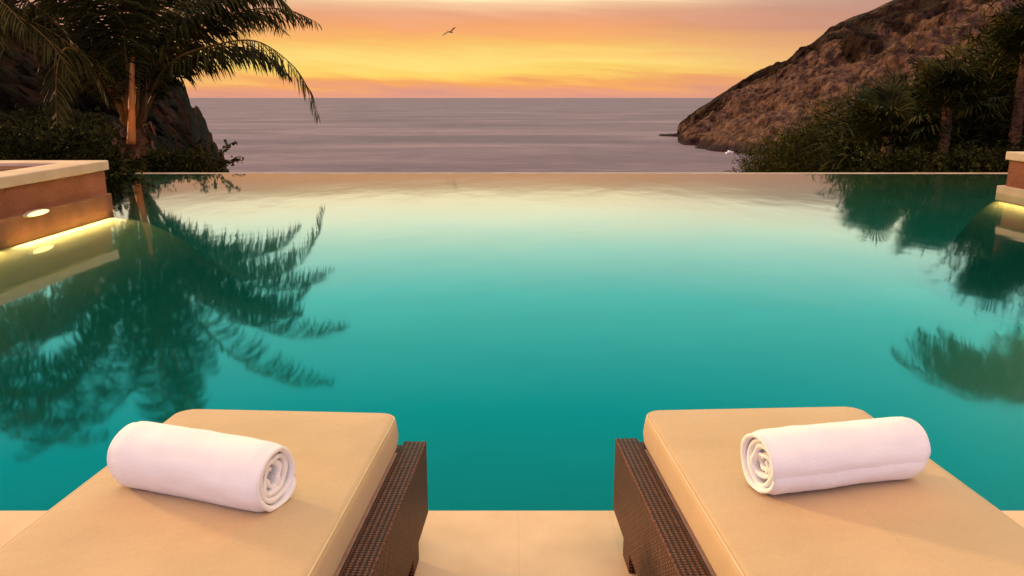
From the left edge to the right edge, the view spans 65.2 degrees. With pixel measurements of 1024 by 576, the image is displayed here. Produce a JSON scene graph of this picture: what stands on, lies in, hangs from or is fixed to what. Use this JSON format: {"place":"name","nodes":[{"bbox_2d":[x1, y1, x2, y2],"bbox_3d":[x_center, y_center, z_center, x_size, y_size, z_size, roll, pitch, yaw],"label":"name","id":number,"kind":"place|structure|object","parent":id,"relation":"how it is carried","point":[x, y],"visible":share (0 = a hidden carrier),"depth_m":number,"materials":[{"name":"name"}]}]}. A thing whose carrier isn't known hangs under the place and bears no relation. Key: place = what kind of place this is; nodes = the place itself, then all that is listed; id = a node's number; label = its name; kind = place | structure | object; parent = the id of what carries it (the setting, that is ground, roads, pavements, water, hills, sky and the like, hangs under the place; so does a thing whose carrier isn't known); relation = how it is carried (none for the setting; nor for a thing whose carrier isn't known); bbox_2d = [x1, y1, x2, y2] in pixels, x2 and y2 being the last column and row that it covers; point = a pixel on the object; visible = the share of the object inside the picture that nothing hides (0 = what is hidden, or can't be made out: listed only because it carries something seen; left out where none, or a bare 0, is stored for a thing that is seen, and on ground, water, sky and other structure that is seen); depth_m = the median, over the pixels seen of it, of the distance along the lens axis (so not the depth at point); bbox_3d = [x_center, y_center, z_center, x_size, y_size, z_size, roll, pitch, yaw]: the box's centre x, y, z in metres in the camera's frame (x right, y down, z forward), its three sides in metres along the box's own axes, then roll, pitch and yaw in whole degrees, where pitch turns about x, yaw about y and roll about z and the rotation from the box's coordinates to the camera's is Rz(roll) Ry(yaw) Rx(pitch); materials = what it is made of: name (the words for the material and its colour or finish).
{"place":"outdoors","nodes":[
{"label":"outdoors","id":0,"kind":"place"},
{"bbox_2d":[0,7,229,172],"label":"rock cliff","id":1,"kind":"structure","parent":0,"point":[178,121],"depth_m":31.28,"materials":[{"name":"black stone"}]},
{"bbox_2d":[15,0,891,97],"label":"sky","id":2,"kind":"structure","parent":0,"point":[362,48],"materials":[{"name":"orange"}]},
{"bbox_2d":[189,98,761,172],"bbox_3d":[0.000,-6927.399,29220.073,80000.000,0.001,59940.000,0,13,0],"label":"sea","id":3,"kind":"structure","parent":0,"point":[466,135],"depth_m":569.57,"materials":[{"name":"liquid"}]},
{"bbox_2d":[658,133,678,136],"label":"reef","id":4,"kind":"object","parent":3,"relation":"in","point":[673,135],"visible":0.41,"depth_m":556.82},
{"bbox_2d":[100,174,1023,219],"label":"pool water","id":5,"kind":"structure","parent":0,"point":[974,195],"depth_m":11.33,"materials":[{"name":"beige liquid"}]},
{"bbox_2d":[213,287,1023,510],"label":"pool basin","id":6,"kind":"object","parent":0,"point":[518,398],"visible":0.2,"depth_m":7.83,"materials":[{"name":"liquid"}]},
{"bbox_2d":[0,217,301,510],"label":"pool ledge","id":7,"kind":"object","parent":6,"relation":"on","point":[111,328],"visible":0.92,"depth_m":7.02,"materials":[{"name":"liquid"}]},
{"bbox_2d":[114,201,972,286],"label":"pool end wall","id":8,"kind":"structure","parent":6,"relation":"on","point":[511,244],"depth_m":12.97,"materials":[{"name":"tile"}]},
{"bbox_2d":[122,173,1007,173],"bbox_3d":[0.400,-1.232,14.078,16.800,1.578,0.098,0,13,0],"label":"pool overflow edge","id":9,"kind":"object","parent":6,"relation":"part of","point":[569,173],"visible":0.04,"depth_m":13.85,"materials":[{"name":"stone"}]},
{"bbox_2d":[915,217,1023,321],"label":"pool ledge","id":10,"kind":"object","parent":6,"relation":"on","point":[978,266],"visible":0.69,"depth_m":10.41,"materials":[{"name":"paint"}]},
{"bbox_2d":[677,0,1023,154],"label":"headland","id":11,"kind":"structure","parent":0,"point":[835,59],"depth_m":444.35,"materials":[{"name":"brown stone"}]},
{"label":"hillside","id":12,"kind":"structure","parent":0,"visible":0},
{"bbox_2d":[0,0,109,110],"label":"palm tree","id":13,"kind":"object","parent":12,"relation":"on","point":[15,21],"visible":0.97,"depth_m":13.18,"materials":[{"name":"green plant"}]},
{"bbox_2d":[0,103,120,146],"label":"shrub","id":14,"kind":"object","parent":12,"relation":"on","point":[39,122],"visible":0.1,"depth_m":23.40,"materials":[{"name":"green plant"}]},
{"bbox_2d":[3,117,155,214],"bbox_3d":[-7.444,-2.031,13.725,3.304,1.764,2.533,0,13,0],"label":"shrub","id":15,"kind":"object","parent":12,"relation":"on","point":[127,165],"visible":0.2,"depth_m":13.50,"materials":[{"name":"green plant"}]},
{"bbox_2d":[22,106,149,160],"bbox_3d":[-11.885,-3.829,22.803,3.816,2.668,3.423,0,13,0],"label":"shrub","id":16,"kind":"object","parent":12,"relation":"on","point":[105,124],"visible":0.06,"depth_m":22.53,"materials":[{"name":"green plant"}]},
{"bbox_2d":[55,130,126,158],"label":"shrub","id":17,"kind":"object","parent":12,"relation":"on","point":[102,147],"visible":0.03,"depth_m":15.76,"materials":[{"name":"green plant"}]},
{"bbox_2d":[0,0,321,170],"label":"palm tree","id":18,"kind":"object","parent":12,"relation":"on","point":[155,55],"visible":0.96,"depth_m":15.93,"materials":[{"name":"green plant"}]},
{"bbox_2d":[136,140,224,172],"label":"shrub","id":19,"kind":"object","parent":12,"relation":"on","point":[161,160],"visible":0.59,"depth_m":15.22,"materials":[{"name":"green plant"}]},
{"bbox_2d":[191,138,244,172],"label":"twiggy plant","id":20,"kind":"object","parent":12,"relation":"on","point":[222,164],"visible":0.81,"depth_m":15.28,"materials":[{"name":"green plant"}]},
{"bbox_2d":[722,129,817,172],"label":"shrub","id":21,"kind":"object","parent":12,"relation":"on","point":[781,162],"visible":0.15,"depth_m":32.29,"materials":[{"name":"green plant"}]},
{"bbox_2d":[742,115,829,172],"bbox_3d":[11.919,-4.354,34.017,5.602,5.926,5.814,0,13,0],"label":"shrub","id":22,"kind":"object","parent":12,"relation":"on","point":[790,140],"visible":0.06,"depth_m":33.27,"materials":[{"name":"green plant"}]},
{"bbox_2d":[751,92,851,172],"bbox_3d":[13.556,-5.059,34.797,6.432,6.936,6.397,0,13,0],"label":"shrub","id":23,"kind":"object","parent":12,"relation":"on","point":[801,128],"visible":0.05,"depth_m":34.01,"materials":[{"name":"green plant"}]},
{"bbox_2d":[785,77,877,172],"bbox_3d":[14.101,-4.875,32.736,6.356,7.258,6.773,0,13,0],"label":"shrub","id":24,"kind":"object","parent":12,"relation":"on","point":[819,124],"visible":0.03,"depth_m":32.32,"materials":[{"name":"green plant"}]},
{"bbox_2d":[806,44,948,172],"bbox_3d":[14.712,-5.579,30.575,7.192,7.112,7.392,0,13,0],"label":"shrub","id":25,"kind":"object","parent":12,"relation":"on","point":[886,75],"visible":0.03,"depth_m":30.65,"materials":[{"name":"green plant"}]},
{"bbox_2d":[834,140,947,172],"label":"shrub","id":26,"kind":"object","parent":12,"relation":"on","point":[903,160],"visible":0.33,"depth_m":15.08,"materials":[{"name":"green plant"}]},
{"bbox_2d":[802,88,986,172],"bbox_3d":[8.628,-3.165,18.376,3.888,3.044,3.657,0,13,0],"label":"shrub","id":27,"kind":"object","parent":12,"relation":"on","point":[850,143],"visible":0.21,"depth_m":18.18,"materials":[{"name":"green plant"}]},
{"bbox_2d":[842,71,953,162],"bbox_3d":[7.820,-3.030,16.050,2.268,2.662,2.097,0,13,0],"label":"fan palm","id":28,"kind":"object","parent":12,"relation":"on","point":[889,107],"visible":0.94,"depth_m":15.99,"materials":[{"name":"green plant"}]},
{"bbox_2d":[822,62,1009,172],"bbox_3d":[10.098,-3.629,19.336,5.072,3.715,4.711,0,13,0],"label":"shrub","id":29,"kind":"object","parent":12,"relation":"on","point":[965,128],"visible":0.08,"depth_m":17.91,"materials":[{"name":"green plant"}]},
{"bbox_2d":[870,43,977,89],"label":"shrub","id":30,"kind":"object","parent":12,"relation":"on","point":[933,61],"depth_m":29.11,"materials":[{"name":"green plant"}]},
{"bbox_2d":[899,141,1009,172],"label":"shrub","id":31,"kind":"object","parent":12,"relation":"on","point":[959,160],"visible":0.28,"depth_m":14.70,"materials":[{"name":"green plant"}]},
{"bbox_2d":[907,53,1020,161],"bbox_3d":[9.571,-3.450,16.958,2.415,3.059,1.885,0,13,0],"label":"fan palm","id":32,"kind":"object","parent":12,"relation":"on","point":[943,85],"visible":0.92,"depth_m":16.73,"materials":[{"name":"green plant"}]},
{"bbox_2d":[912,40,1023,154],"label":"shrub","id":33,"kind":"object","parent":12,"relation":"on","point":[994,124],"visible":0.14,"depth_m":17.75,"materials":[{"name":"green plant"}]},
{"bbox_2d":[933,13,1008,73],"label":"shrub","id":34,"kind":"object","parent":12,"relation":"on","point":[957,48],"visible":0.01,"depth_m":27.96,"materials":[{"name":"green plant"}]},
{"bbox_2d":[939,0,1023,153],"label":"shrub","id":35,"kind":"object","parent":12,"relation":"on","point":[984,47],"visible":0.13,"depth_m":18.24,"materials":[{"name":"green plant"}]},
{"bbox_2d":[956,136,1023,172],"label":"shrub","id":36,"kind":"object","parent":12,"relation":"on","point":[999,160],"visible":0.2,"depth_m":14.65,"materials":[{"name":"green plant"}]},
{"bbox_2d":[985,0,1023,151],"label":"fan palm","id":37,"kind":"object","parent":12,"relation":"on","point":[1008,34],"visible":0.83,"depth_m":16.33,"materials":[{"name":"green plant"}]},
{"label":"terrace","id":38,"kind":"structure","parent":0,"visible":0},
{"bbox_2d":[0,409,427,575],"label":"sun lounger","id":39,"kind":"object","parent":38,"relation":"on","point":[355,503],"visible":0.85,"depth_m":1.69,"materials":[{"name":"fabric"}]},
{"bbox_2d":[107,421,295,511],"bbox_3d":[-0.680,0.386,1.756,0.407,0.140,0.155,4,14,20],"label":"rolled towel","id":40,"kind":"object","parent":39,"relation":"on","point":[236,471],"visible":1,"depth_m":1.70,"materials":[{"name":"white fabric"}]},
{"bbox_2d":[0,511,1023,575],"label":"pool coping","id":41,"kind":"object","parent":38,"relation":"attached to","point":[520,543],"visible":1,"depth_m":2.32,"materials":[{"name":"stone"}]},
{"bbox_2d":[613,407,1023,575],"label":"sun lounger","id":42,"kind":"object","parent":38,"relation":"on","point":[688,500],"visible":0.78,"depth_m":1.71,"materials":[{"name":"fabric"}]},
{"bbox_2d":[741,417,930,494],"bbox_3d":[0.728,0.372,1.806,0.402,0.137,0.153,-3,14,-14],"label":"rolled towel","id":43,"kind":"object","parent":42,"relation":"on","point":[789,459],"visible":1,"depth_m":1.75,"materials":[{"name":"white fabric"}]},
{"label":"side ground","id":44,"kind":"structure","parent":0,"visible":0},
{"bbox_2d":[0,160,113,249],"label":"raised planter","id":45,"kind":"object","parent":44,"relation":"on","point":[69,194],"visible":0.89,"depth_m":8.23,"materials":[{"name":"stone"}]},
{"bbox_2d":[23,208,48,217],"bbox_3d":[-4.647,-0.736,7.843,0.049,0.068,0.420,0,13,0],"label":"wall light","id":46,"kind":"object","parent":45,"relation":"attached to","point":[36,212],"visible":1,"depth_m":7.79,"materials":[{"name":"glass"}]},
{"bbox_2d":[0,120,117,213],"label":"shrub","id":47,"kind":"object","parent":44,"relation":"on","point":[8,149],"visible":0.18,"depth_m":12.77,"materials":[{"name":"green plant"}]},
{"label":"side ground","id":48,"kind":"structure","parent":0,"visible":0},
{"bbox_2d":[996,152,1023,197],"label":"wall pier","id":49,"kind":"structure","parent":48,"relation":"on","point":[1014,186],"depth_m":10.75,"materials":[{"name":"ceramic"}]}
]}

